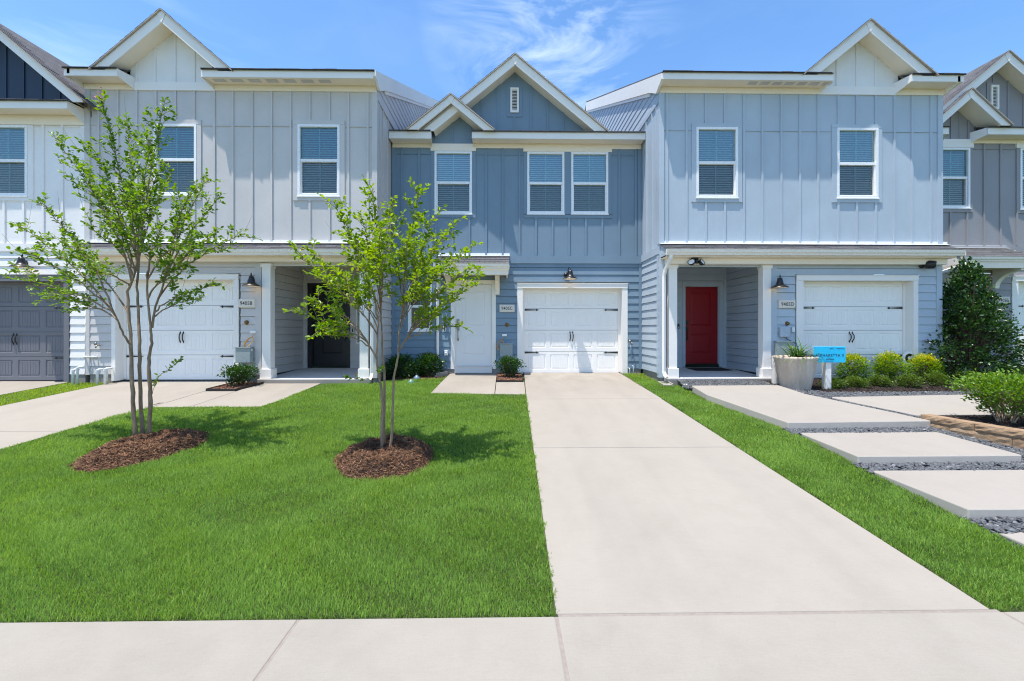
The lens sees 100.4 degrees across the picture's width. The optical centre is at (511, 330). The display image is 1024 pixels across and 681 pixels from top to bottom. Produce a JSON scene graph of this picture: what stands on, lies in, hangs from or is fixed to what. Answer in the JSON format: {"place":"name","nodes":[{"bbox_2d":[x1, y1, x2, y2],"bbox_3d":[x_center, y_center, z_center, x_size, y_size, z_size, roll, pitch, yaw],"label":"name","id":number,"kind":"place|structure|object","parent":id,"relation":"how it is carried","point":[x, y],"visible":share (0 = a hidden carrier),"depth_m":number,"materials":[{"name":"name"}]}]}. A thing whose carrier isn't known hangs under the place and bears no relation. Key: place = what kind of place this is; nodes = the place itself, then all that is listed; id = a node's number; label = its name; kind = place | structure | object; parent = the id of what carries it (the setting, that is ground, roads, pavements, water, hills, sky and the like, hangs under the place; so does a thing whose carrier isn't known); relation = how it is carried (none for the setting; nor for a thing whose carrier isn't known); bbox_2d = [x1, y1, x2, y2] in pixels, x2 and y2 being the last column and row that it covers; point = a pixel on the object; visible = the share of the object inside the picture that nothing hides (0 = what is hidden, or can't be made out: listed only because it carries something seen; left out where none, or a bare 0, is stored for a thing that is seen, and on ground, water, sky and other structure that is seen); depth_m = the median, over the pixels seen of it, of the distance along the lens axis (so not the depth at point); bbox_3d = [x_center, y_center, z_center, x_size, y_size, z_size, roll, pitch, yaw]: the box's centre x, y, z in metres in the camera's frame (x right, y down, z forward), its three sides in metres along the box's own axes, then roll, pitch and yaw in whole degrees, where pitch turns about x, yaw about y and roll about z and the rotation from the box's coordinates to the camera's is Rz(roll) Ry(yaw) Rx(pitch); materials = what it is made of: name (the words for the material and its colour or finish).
{"place":"outdoors","nodes":[
{"label":"outdoors","id":0,"kind":"place"},
{"bbox_2d":[0,381,69,394],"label":"driveway","id":1,"kind":"structure","parent":0,"point":[6,387],"depth_m":8.87,"materials":[{"name":"concrete"}]},
{"bbox_2d":[0,382,109,405],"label":"lawn","id":2,"kind":"structure","parent":0,"point":[56,388],"depth_m":8.26,"materials":[{"name":"green plant"}]},
{"bbox_2d":[71,368,79,384],"bbox_3d":[-9.188,0.987,8.984,0.129,0.373,0.058,0,0,-37],"label":"vent pipe","id":3,"kind":"object","parent":2,"relation":"on","point":[73,376],"visible":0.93,"depth_m":8.95,"materials":[{"name":"white plastic"}]},
{"bbox_2d":[76,366,83,383],"bbox_3d":[-9.098,0.936,8.985,0.129,0.373,0.058,0,0,-37],"label":"vent pipe","id":4,"kind":"object","parent":2,"relation":"on","point":[77,374],"visible":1,"depth_m":8.95,"materials":[{"name":"white plastic"}]},
{"bbox_2d":[95,368,103,385],"bbox_3d":[-8.688,0.987,8.992,0.129,0.373,0.058,0,0,-37],"label":"vent pipe","id":5,"kind":"object","parent":2,"relation":"on","point":[97,376],"visible":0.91,"depth_m":8.96,"materials":[{"name":"white plastic"}]},
{"bbox_2d":[0,381,320,452],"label":"driveway","id":6,"kind":"structure","parent":0,"point":[30,420],"depth_m":7.41,"materials":[{"name":"concrete"}]},
{"bbox_2d":[103,367,110,384],"bbox_3d":[-8.528,0.967,8.995,0.129,0.373,0.058,0,0,-37],"label":"vent pipe","id":7,"kind":"object","parent":6,"relation":"on","point":[104,375],"visible":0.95,"depth_m":8.96,"materials":[{"name":"white plastic"}]},
{"bbox_2d":[0,612,1023,680],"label":"sidewalk","id":8,"kind":"structure","parent":0,"point":[973,646],"depth_m":2.15,"materials":[{"name":"concrete"}]},
{"bbox_2d":[254,609,1023,680],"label":"pavement joint","id":9,"kind":"object","parent":8,"relation":"on","point":[559,636],"visible":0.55,"depth_m":2.42,"materials":[{"name":"grey concrete"}]},
{"bbox_2d":[0,360,1023,622],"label":"ground","id":10,"kind":"structure","parent":0,"point":[486,570],"depth_m":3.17,"materials":[{"name":"green plant"}]},
{"bbox_2d":[0,24,240,382],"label":"townhouse","id":11,"kind":"structure","parent":10,"relation":"on","point":[41,95],"depth_m":9.17,"materials":[{"name":"white paint"}]},
{"bbox_2d":[0,125,31,200],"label":"window","id":12,"kind":"structure","parent":11,"relation":"in","point":[15,140],"depth_m":9.24,"materials":[{"name":"glass"}]},
{"bbox_2d":[9,254,32,268],"bbox_3d":[-10.318,-1.471,8.974,0.357,0.299,0.350,0,0,-1],"label":"wall lamp","id":13,"kind":"object","parent":11,"relation":"attached to","point":[21,262],"visible":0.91,"depth_m":8.93,"materials":[{"name":"brown metal"}]},
{"bbox_2d":[0,285,63,380],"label":"garage door","id":14,"kind":"structure","parent":11,"relation":"in","point":[31,336],"depth_m":9.36,"materials":[{"name":"grey paint"}]},
{"bbox_2d":[68,427,210,472],"bbox_3d":[-4.386,1.379,5.123,1.158,0.256,1.410,0,0,-1],"label":"mulch bed","id":15,"kind":"object","parent":10,"relation":"on","point":[136,448],"visible":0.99,"depth_m":4.91,"materials":[{"name":"brown wood"}]},
{"bbox_2d":[1,87,262,434],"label":"crape myrtle tree","id":16,"kind":"object","parent":15,"relation":"on","point":[133,207],"visible":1,"depth_m":5.28,"materials":[{"name":"green plant"}]},
{"bbox_2d":[206,382,263,390],"bbox_3d":[-5.490,1.181,8.580,0.437,0.177,1.011,0,0,44],"label":"bed edging","id":17,"kind":"object","parent":10,"relation":"on","point":[237,389],"visible":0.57,"depth_m":8.38,"materials":[{"name":"black plastic"}]},
{"bbox_2d":[61,8,438,384],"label":"townhouse","id":18,"kind":"structure","parent":10,"relation":"on","point":[276,150],"depth_m":9.24,"materials":[{"name":"grey paint"}]},
{"bbox_2d":[149,119,201,199],"bbox_3d":[-7.260,-3.677,9.363,1.100,1.730,0.385,0,0,-1],"label":"window","id":19,"kind":"structure","parent":18,"relation":"in","point":[183,154],"depth_m":9.30,"materials":[{"name":"glass"}]},
{"bbox_2d":[125,283,233,380],"bbox_3d":[-7.273,0.027,9.394,2.485,2.187,0.087,0,0,-1],"label":"garage door","id":20,"kind":"structure","parent":18,"relation":"in","point":[202,332],"depth_m":9.41,"materials":[{"name":"white paint"}]},
{"bbox_2d":[234,347,253,379],"bbox_3d":[-5.731,0.749,9.142,0.326,0.783,0.155,0,0,-1],"label":"meter box","id":21,"kind":"object","parent":18,"relation":"attached to","point":[243,355],"visible":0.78,"depth_m":9.08,"materials":[{"name":"grey paint"}]},
{"bbox_2d":[238,299,254,307],"bbox_3d":[-5.727,-0.584,9.211,0.374,0.186,0.036,0,0,-1],"label":"house number sign","id":22,"kind":"object","parent":18,"relation":"attached to","point":[246,303],"visible":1,"depth_m":9.20,"materials":[{"name":"white plastic"}]},
{"bbox_2d":[242,273,260,286],"bbox_3d":[-5.528,-1.081,9.050,0.357,0.299,0.350,0,0,-1],"label":"wall lamp","id":23,"kind":"object","parent":18,"relation":"attached to","point":[251,282],"visible":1,"depth_m":9.00,"materials":[{"name":"brown metal"}]},
{"bbox_2d":[293,120,344,200],"bbox_3d":[-4.185,-3.681,9.412,1.110,1.742,0.385,0,0,-1],"label":"window","id":24,"kind":"structure","parent":18,"relation":"in","point":[318,145],"depth_m":9.31,"materials":[{"name":"white plastic"}]},
{"bbox_2d":[313,287,346,365],"bbox_3d":[-4.793,-0.107,11.267,0.905,2.090,0.115,0,0,-1],"label":"front door","id":25,"kind":"structure","parent":18,"relation":"in","point":[328,351],"depth_m":11.28,"materials":[{"name":"grey paint"}]},
{"bbox_2d":[356,305,359,343],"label":"window","id":26,"kind":"structure","parent":18,"relation":"in","point":[357,342],"depth_m":11.21,"materials":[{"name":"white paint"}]},
{"bbox_2d":[332,433,433,482],"bbox_3d":[-1.450,1.381,4.835,1.146,0.268,1.256,0,0,-1],"label":"mulch bed","id":27,"kind":"object","parent":10,"relation":"on","point":[373,459],"visible":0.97,"depth_m":4.57,"materials":[{"name":"brown wood"}]},
{"bbox_2d":[280,174,486,447],"bbox_3d":[-1.418,-0.205,4.928,2.298,3.262,1.540,0,0,-1],"label":"crape myrtle tree","id":28,"kind":"object","parent":27,"relation":"on","point":[372,269],"visible":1,"depth_m":4.80,"materials":[{"name":"green plant"}]},
{"bbox_2d":[376,373,448,383],"bbox_3d":[-2.227,1.119,9.816,1.420,0.107,1.300,0,0,-1],"label":"mulch bed","id":29,"kind":"object","parent":10,"relation":"on","point":[389,378],"visible":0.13,"depth_m":9.89,"materials":[{"name":"brown wood"}]},
{"bbox_2d":[381,352,419,378],"bbox_3d":[-2.610,0.808,9.843,0.989,0.633,0.976,0,0,-1],"label":"dark shrub","id":30,"kind":"object","parent":29,"relation":"on","point":[400,366],"visible":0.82,"depth_m":9.74,"materials":[{"name":"green plant"}]},
{"bbox_2d":[408,350,446,376],"bbox_3d":[-1.981,0.783,10.102,0.870,0.658,0.768,0,0,22],"label":"dark shrub","id":31,"kind":"object","parent":29,"relation":"on","point":[430,357],"visible":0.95,"depth_m":9.94,"materials":[{"name":"green plant"}]},
{"bbox_2d":[430,371,447,376],"bbox_3d":[-1.721,1.033,10.094,0.200,0.110,0.400,0,0,31],"label":"splash block","id":32,"kind":"object","parent":29,"relation":"on","point":[444,373],"depth_m":10.01,"materials":[{"name":"concrete"}]},
{"bbox_2d":[431,373,524,396],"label":"path","id":33,"kind":"structure","parent":10,"relation":"on","point":[477,383],"depth_m":8.92,"materials":[{"name":"concrete"}]},
{"bbox_2d":[496,377,522,381],"bbox_3d":[-0.056,1.125,9.636,0.605,0.168,0.690,0,0,-1],"label":"bed edging","id":34,"kind":"object","parent":10,"relation":"on","point":[509,380],"visible":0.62,"depth_m":9.31,"materials":[{"name":"black plastic"}]},
{"bbox_2d":[389,53,645,374],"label":"townhouse","id":35,"kind":"structure","parent":10,"relation":"on","point":[531,173],"depth_m":10.50,"materials":[{"name":"blue paint"}]},
{"bbox_2d":[405,280,435,334],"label":"window","id":36,"kind":"structure","parent":35,"relation":"in","point":[408,322],"depth_m":10.45,"materials":[{"name":"white glass"}]},
{"bbox_2d":[431,143,475,217],"bbox_3d":[-1.439,-3.666,10.626,1.110,1.805,0.385,0,0,-1],"label":"window","id":37,"kind":"structure","parent":35,"relation":"in","point":[453,166],"depth_m":10.52,"materials":[{"name":"glass"}]},
{"bbox_2d":[456,284,491,365],"bbox_3d":[-0.941,-0.115,10.509,0.899,2.046,0.115,0,0,-1],"label":"front door","id":38,"kind":"structure","parent":35,"relation":"in","point":[475,311],"depth_m":10.52,"materials":[{"name":"grey paint"}]},
{"bbox_2d":[500,343,512,372],"bbox_3d":[-0.141,0.702,10.417,0.326,0.773,0.125,0,0,-1],"label":"meter box","id":39,"kind":"object","parent":35,"relation":"attached to","point":[506,349],"visible":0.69,"depth_m":10.37,"materials":[{"name":"grey paint"}]},
{"bbox_2d":[499,305,514,311],"bbox_3d":[-0.122,-0.539,10.470,0.374,0.186,0.036,0,0,-1],"label":"house number sign","id":40,"kind":"object","parent":35,"relation":"attached to","point":[506,308],"visible":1,"depth_m":10.46,"materials":[{"name":"white plastic"}]},
{"bbox_2d":[523,145,611,217],"bbox_3d":[1.368,-3.655,10.671,2.185,1.774,0.385,0,0,-1],"label":"window","id":41,"kind":"structure","parent":35,"relation":"in","point":[547,168],"depth_m":10.52,"materials":[{"name":"glass"}]},
{"bbox_2d":[563,267,576,279],"bbox_3d":[1.407,-1.387,10.314,0.344,0.299,0.379,0,0,-1],"label":"wall lamp","id":42,"kind":"object","parent":35,"relation":"attached to","point":[568,275],"visible":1,"depth_m":10.27,"materials":[{"name":"brown metal"}]},
{"bbox_2d":[523,291,619,373],"bbox_3d":[1.490,0.039,10.703,2.450,2.102,0.087,0,0,-1],"label":"garage door","id":43,"kind":"structure","parent":35,"relation":"in","point":[566,331],"depth_m":10.72,"materials":[{"name":"white paint"}]},
{"bbox_2d":[571,152,608,214],"bbox_3d":[1.912,-3.616,10.679,0.937,1.543,0.385,0,0,-1],"label":"window","id":44,"kind":"structure","parent":35,"relation":"in","point":[589,170],"depth_m":10.63,"materials":[{"name":"white plastic"}]},
{"bbox_2d":[623,373,659,383],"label":"lawn","id":45,"kind":"structure","parent":10,"relation":"on","point":[642,376],"depth_m":9.94,"materials":[{"name":"green plant"}]},
{"bbox_2d":[583,18,966,384],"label":"townhouse","id":46,"kind":"structure","parent":10,"relation":"on","point":[826,170],"depth_m":9.44,"materials":[{"name":"blue paint"}]},
{"bbox_2d":[688,258,704,265],"bbox_3d":[3.955,-1.490,9.152,0.373,0.203,0.165,0,0,-1],"label":"security light","id":47,"kind":"object","parent":46,"relation":"attached to","point":[691,261],"visible":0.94,"depth_m":9.14,"materials":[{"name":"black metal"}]},
{"bbox_2d":[686,287,716,363],"bbox_3d":[5.065,-0.125,11.424,0.896,2.087,0.115,0,0,-1],"label":"front door","id":48,"kind":"structure","parent":46,"relation":"in","point":[701,302],"depth_m":11.44,"materials":[{"name":"red paint"}]},
{"bbox_2d":[688,368,730,369],"bbox_3d":[5.046,0.990,10.962,0.920,0.012,0.600,0,0,-1],"label":"doormat","id":49,"kind":"object","parent":46,"relation":"on","point":[709,368],"visible":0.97,"depth_m":10.89,"materials":[{"name":"black rubber"}]},
{"bbox_2d":[691,123,742,201],"bbox_3d":[4.506,-3.684,9.550,1.121,1.728,0.385,0,0,-1],"label":"window","id":50,"kind":"structure","parent":46,"relation":"in","point":[716,148],"depth_m":9.45,"materials":[{"name":"glass"}]},
{"bbox_2d":[771,275,788,288],"bbox_3d":[5.797,-1.067,9.231,0.357,0.299,0.350,0,0,-1],"label":"wall lamp","id":51,"kind":"object","parent":46,"relation":"attached to","point":[780,284],"visible":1,"depth_m":9.18,"materials":[{"name":"brown metal"}]},
{"bbox_2d":[774,341,793,354],"bbox_3d":[5.942,0.654,9.328,0.356,0.848,0.155,0,0,-1],"label":"meter box","id":52,"kind":"object","parent":46,"relation":"attached to","point":[778,345],"visible":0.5,"depth_m":9.27,"materials":[{"name":"grey paint"}]},
{"bbox_2d":[778,300,794,307],"bbox_3d":[6.058,-0.576,9.399,0.374,0.186,0.036,0,0,-1],"label":"house number sign","id":53,"kind":"object","parent":46,"relation":"attached to","point":[786,303],"visible":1,"depth_m":9.38,"materials":[{"name":"white plastic"}]},
{"bbox_2d":[779,327,795,343],"bbox_3d":[6.054,0.114,9.372,0.354,0.381,0.075,0,0,-1],"label":"cable box","id":54,"kind":"object","parent":46,"relation":"attached to","point":[784,332],"visible":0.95,"depth_m":9.33,"materials":[{"name":"grey plastic"}]},
{"bbox_2d":[804,284,902,378],"bbox_3d":[7.653,0.027,9.631,2.450,2.187,0.087,0,0,-1],"label":"garage door","id":55,"kind":"structure","parent":46,"relation":"in","point":[866,319],"depth_m":9.65,"materials":[{"name":"white paint"}]},
{"bbox_2d":[831,124,881,202],"bbox_3d":[7.626,-3.689,9.600,1.122,1.729,0.385,0,0,-1],"label":"window","id":56,"kind":"structure","parent":46,"relation":"in","point":[856,149],"depth_m":9.48,"materials":[{"name":"glass"}]},
{"bbox_2d":[918,260,936,268],"bbox_3d":[9.107,-1.438,9.352,0.182,0.176,0.292,0,0,-38],"label":"security camera","id":57,"kind":"object","parent":46,"relation":"attached to","point":[929,264],"visible":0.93,"depth_m":9.28,"materials":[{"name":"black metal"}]},
{"bbox_2d":[689,388,1023,549],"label":"gravel bed","id":58,"kind":"object","parent":10,"relation":"on","point":[1009,540],"depth_m":4.14,"materials":[{"name":"grey gravel"}]},
{"bbox_2d":[692,385,930,428],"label":"path","id":59,"kind":"structure","parent":58,"relation":"on","point":[781,406],"depth_m":6.62,"materials":[{"name":"concrete"}]},
{"bbox_2d":[678,379,1017,417],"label":"gravel","id":60,"kind":"structure","parent":58,"relation":"on","point":[690,383],"depth_m":7.97,"materials":[{"name":"grey gravel"}]},
{"bbox_2d":[763,370,1019,391],"bbox_3d":[8.370,1.140,9.470,6.160,0.223,2.730,0,0,-1],"label":"mulch bed","id":61,"kind":"object","parent":58,"relation":"on","point":[885,387],"depth_m":8.52,"materials":[{"name":"brown wood"}]},
{"bbox_2d":[772,356,778,383],"bbox_3d":[5.518,0.899,8.949,0.100,0.720,0.090,0,0,-1],"label":"marker post","id":62,"kind":"object","parent":61,"relation":"on","point":[775,380],"visible":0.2,"depth_m":8.90,"materials":[{"name":"white paint"}]},
{"bbox_2d":[773,355,818,388],"bbox_3d":[5.650,0.837,8.511,0.770,0.645,0.770,0,0,-1],"label":"planter pot","id":63,"kind":"object","parent":61,"relation":"on","point":[795,373],"visible":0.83,"depth_m":8.25,"materials":[{"name":"concrete"}]},
{"bbox_2d":[769,336,822,365],"bbox_3d":[5.716,0.401,8.519,1.453,0.618,1.175,0,0,-42],"label":"strap leaf plant","id":64,"kind":"object","parent":63,"relation":"in","point":[797,352],"visible":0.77,"depth_m":8.44,"materials":[{"name":"green plant"}]},
{"bbox_2d":[813,346,845,389],"bbox_3d":[6.212,0.789,8.411,0.636,0.955,0.138,0,0,-1],"label":"yard sign","id":65,"kind":"object","parent":61,"relation":"on","point":[832,354],"visible":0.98,"depth_m":8.35,"materials":[{"name":"blue plastic"}]},
{"bbox_2d":[818,376,850,389],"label":"shrub","id":66,"kind":"object","parent":61,"relation":"on","point":[837,382],"visible":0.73,"depth_m":8.40,"materials":[{"name":"green plant"}]},
{"bbox_2d":[833,351,874,380],"bbox_3d":[7.362,0.815,9.182,0.739,0.733,0.730,0,0,34],"label":"golden shrub","id":67,"kind":"object","parent":61,"relation":"on","point":[862,365],"visible":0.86,"depth_m":9.14,"materials":[{"name":"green plant"}]},
{"bbox_2d":[841,375,871,388],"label":"shrub","id":68,"kind":"object","parent":61,"relation":"on","point":[858,381],"visible":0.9,"depth_m":8.55,"materials":[{"name":"green plant"}]},
{"bbox_2d":[865,374,895,387],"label":"shrub","id":69,"kind":"object","parent":61,"relation":"on","point":[882,379],"visible":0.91,"depth_m":8.65,"materials":[{"name":"green plant"}]},
{"bbox_2d":[869,349,912,380],"bbox_3d":[8.198,0.793,9.224,0.781,0.776,0.722,0,0,-36],"label":"golden shrub","id":70,"kind":"object","parent":61,"relation":"on","point":[890,366],"visible":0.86,"depth_m":9.18,"materials":[{"name":"green plant"}]},
{"bbox_2d":[902,351,911,372],"bbox_3d":[8.830,0.843,9.502,0.300,0.750,0.046,0,0,-1],"label":"round sign","id":71,"kind":"object","parent":61,"relation":"on","point":[907,355],"visible":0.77,"depth_m":9.48,"materials":[{"name":"white plastic"}]},
{"bbox_2d":[892,372,924,388],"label":"shrub","id":72,"kind":"object","parent":61,"relation":"on","point":[906,377],"visible":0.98,"depth_m":8.58,"materials":[{"name":"green plant"}]},
{"bbox_2d":[903,352,945,381],"bbox_3d":[8.916,0.828,9.242,0.791,0.707,0.749,0,0,-1],"label":"golden shrub","id":73,"kind":"object","parent":61,"relation":"on","point":[923,361],"visible":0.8,"depth_m":9.19,"materials":[{"name":"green plant"}]},
{"bbox_2d":[918,370,952,386],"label":"shrub","id":74,"kind":"object","parent":61,"relation":"on","point":[936,376],"visible":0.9,"depth_m":8.74,"materials":[{"name":"green plant"}]},
{"bbox_2d":[952,369,975,384],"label":"shrub","id":75,"kind":"object","parent":61,"relation":"on","point":[961,373],"visible":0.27,"depth_m":8.92,"materials":[{"name":"green plant"}]},
{"bbox_2d":[921,256,1023,378],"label":"holly shrub","id":76,"kind":"object","parent":61,"relation":"on","point":[968,311],"visible":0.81,"depth_m":9.27,"materials":[{"name":"green plant"}]},
{"bbox_2d":[981,363,1023,382],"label":"shrub","id":77,"kind":"object","parent":61,"relation":"on","point":[1022,367],"visible":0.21,"depth_m":8.88,"materials":[{"name":"green plant"}]},
{"bbox_2d":[1002,354,1023,374],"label":"shrub","id":78,"kind":"object","parent":61,"relation":"on","point":[1017,360],"visible":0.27,"depth_m":9.18,"materials":[{"name":"green plant"}]},
{"bbox_2d":[801,432,1020,464],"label":"path","id":79,"kind":"structure","parent":58,"relation":"on","point":[898,447],"depth_m":4.92,"materials":[{"name":"concrete"}]},
{"bbox_2d":[832,395,1023,415],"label":"path","id":80,"kind":"structure","parent":58,"relation":"on","point":[917,405],"depth_m":6.98,"materials":[{"name":"concrete"}]},
{"bbox_2d":[874,470,1023,519],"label":"path","id":81,"kind":"structure","parent":58,"relation":"on","point":[977,494],"depth_m":3.91,"materials":[{"name":"concrete"}]},
{"bbox_2d":[921,414,1023,449],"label":"garden wall","id":82,"kind":"structure","parent":58,"relation":"on","point":[1005,435],"depth_m":5.45,"materials":[{"name":"beige stone"}]},
{"bbox_2d":[939,414,1023,428],"bbox_3d":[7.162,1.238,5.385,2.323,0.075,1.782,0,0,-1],"label":"mulch","id":83,"kind":"object","parent":58,"relation":"on","point":[987,419],"visible":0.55,"depth_m":5.88,"materials":[{"name":"brown wood"}]},
{"bbox_2d":[943,368,1023,423],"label":"shrub","id":84,"kind":"object","parent":83,"relation":"on","point":[993,396],"visible":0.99,"depth_m":5.70,"materials":[{"name":"green plant"}]},
{"bbox_2d":[999,532,1023,545],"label":"path","id":85,"kind":"structure","parent":58,"relation":"on","point":[1018,537],"depth_m":3.21,"materials":[{"name":"concrete"}]},
{"bbox_2d":[794,50,1023,371],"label":"townhouse","id":86,"kind":"structure","parent":10,"relation":"on","point":[983,164],"depth_m":10.98,"materials":[{"name":"grey paint"}]},
{"bbox_2d":[943,139,973,211],"bbox_3d":[11.289,-3.972,11.129,1.130,1.870,0.385,0,0,-1],"label":"window","id":87,"kind":"structure","parent":86,"relation":"in","point":[957,153],"depth_m":11.03,"materials":[{"name":"glass"}]},
{"bbox_2d":[952,281,983,358],"bbox_3d":[11.766,-0.282,11.021,0.900,2.100,0.115,0,0,-1],"label":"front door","id":88,"kind":"structure","parent":86,"relation":"in","point":[979,281],"depth_m":11.03,"materials":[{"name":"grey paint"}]},
{"bbox_2d":[995,297,1009,303],"bbox_3d":[12.617,-0.774,10.973,0.374,0.186,0.036,0,0,-1],"label":"house number sign","id":89,"kind":"object","parent":86,"relation":"attached to","point":[1003,299],"visible":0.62,"depth_m":10.96,"materials":[{"name":"beige stone"}]},
{"bbox_2d":[1015,143,1023,212],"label":"window","id":90,"kind":"structure","parent":86,"relation":"in","point":[1019,147],"depth_m":10.99,"materials":[{"name":"white plastic"}]},
{"bbox_2d":[1018,284,1023,364],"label":"garage door","id":91,"kind":"structure","parent":86,"relation":"in","point":[1020,286],"depth_m":11.21,"materials":[{"name":"white paint"}]},
{"bbox_3d":[-5.641,1.160,8.791,0.700,0.092,0.880,0,0,-1],"label":"mulch bed","id":92,"kind":"object","parent":10,"relation":"on","visible":0},
{"bbox_2d":[211,382,257,388],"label":"mulch","id":93,"kind":"object","parent":92,"relation":"on","point":[230,386],"visible":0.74,"depth_m":8.66,"materials":[{"name":"brown wood"}]},
{"bbox_2d":[217,361,260,385],"bbox_3d":[-5.608,0.916,8.776,0.787,0.549,0.717,0,0,-1],"label":"shrub","id":94,"kind":"object","parent":92,"relation":"on","point":[235,370],"visible":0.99,"depth_m":8.73,"materials":[{"name":"green plant"}]},
{"bbox_3d":[-0.053,1.100,9.903,0.590,0.100,1.195,0,0,-1],"label":"mulch bed","id":95,"kind":"object","parent":10,"relation":"on","visible":0},
{"bbox_2d":[497,372,521,379],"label":"mulch","id":96,"kind":"object","parent":95,"relation":"on","point":[519,377],"visible":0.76,"depth_m":9.77,"materials":[{"name":"brown wood"}]},
{"bbox_2d":[493,355,526,377],"bbox_3d":[-0.018,0.834,9.800,0.738,0.580,0.660,0,0,24],"label":"shrub","id":97,"kind":"object","parent":95,"relation":"on","point":[507,362],"visible":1,"depth_m":9.76,"materials":[{"name":"green plant"}]},
{"bbox_2d":[524,372,988,616],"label":"driveway","id":98,"kind":"structure","parent":0,"point":[651,503],"depth_m":3.35,"materials":[{"name":"concrete"}]},
{"bbox_2d":[622,372,1023,610],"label":"lawn","id":99,"kind":"structure","parent":0,"point":[776,458],"depth_m":3.71,"materials":[{"name":"green plant"}]},
{"bbox_2d":[658,381,673,386],"bbox_3d":[3.275,1.142,9.113,0.240,0.065,0.420,0,0,8],"label":"splash block","id":100,"kind":"object","parent":99,"relation":"on","point":[669,384],"depth_m":8.95,"materials":[{"name":"concrete"}]},
{"bbox_2d":[783,426,1023,533],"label":"gravel","id":101,"kind":"structure","parent":0,"point":[1010,525],"depth_m":4.59,"materials":[{"name":"grey gravel"}]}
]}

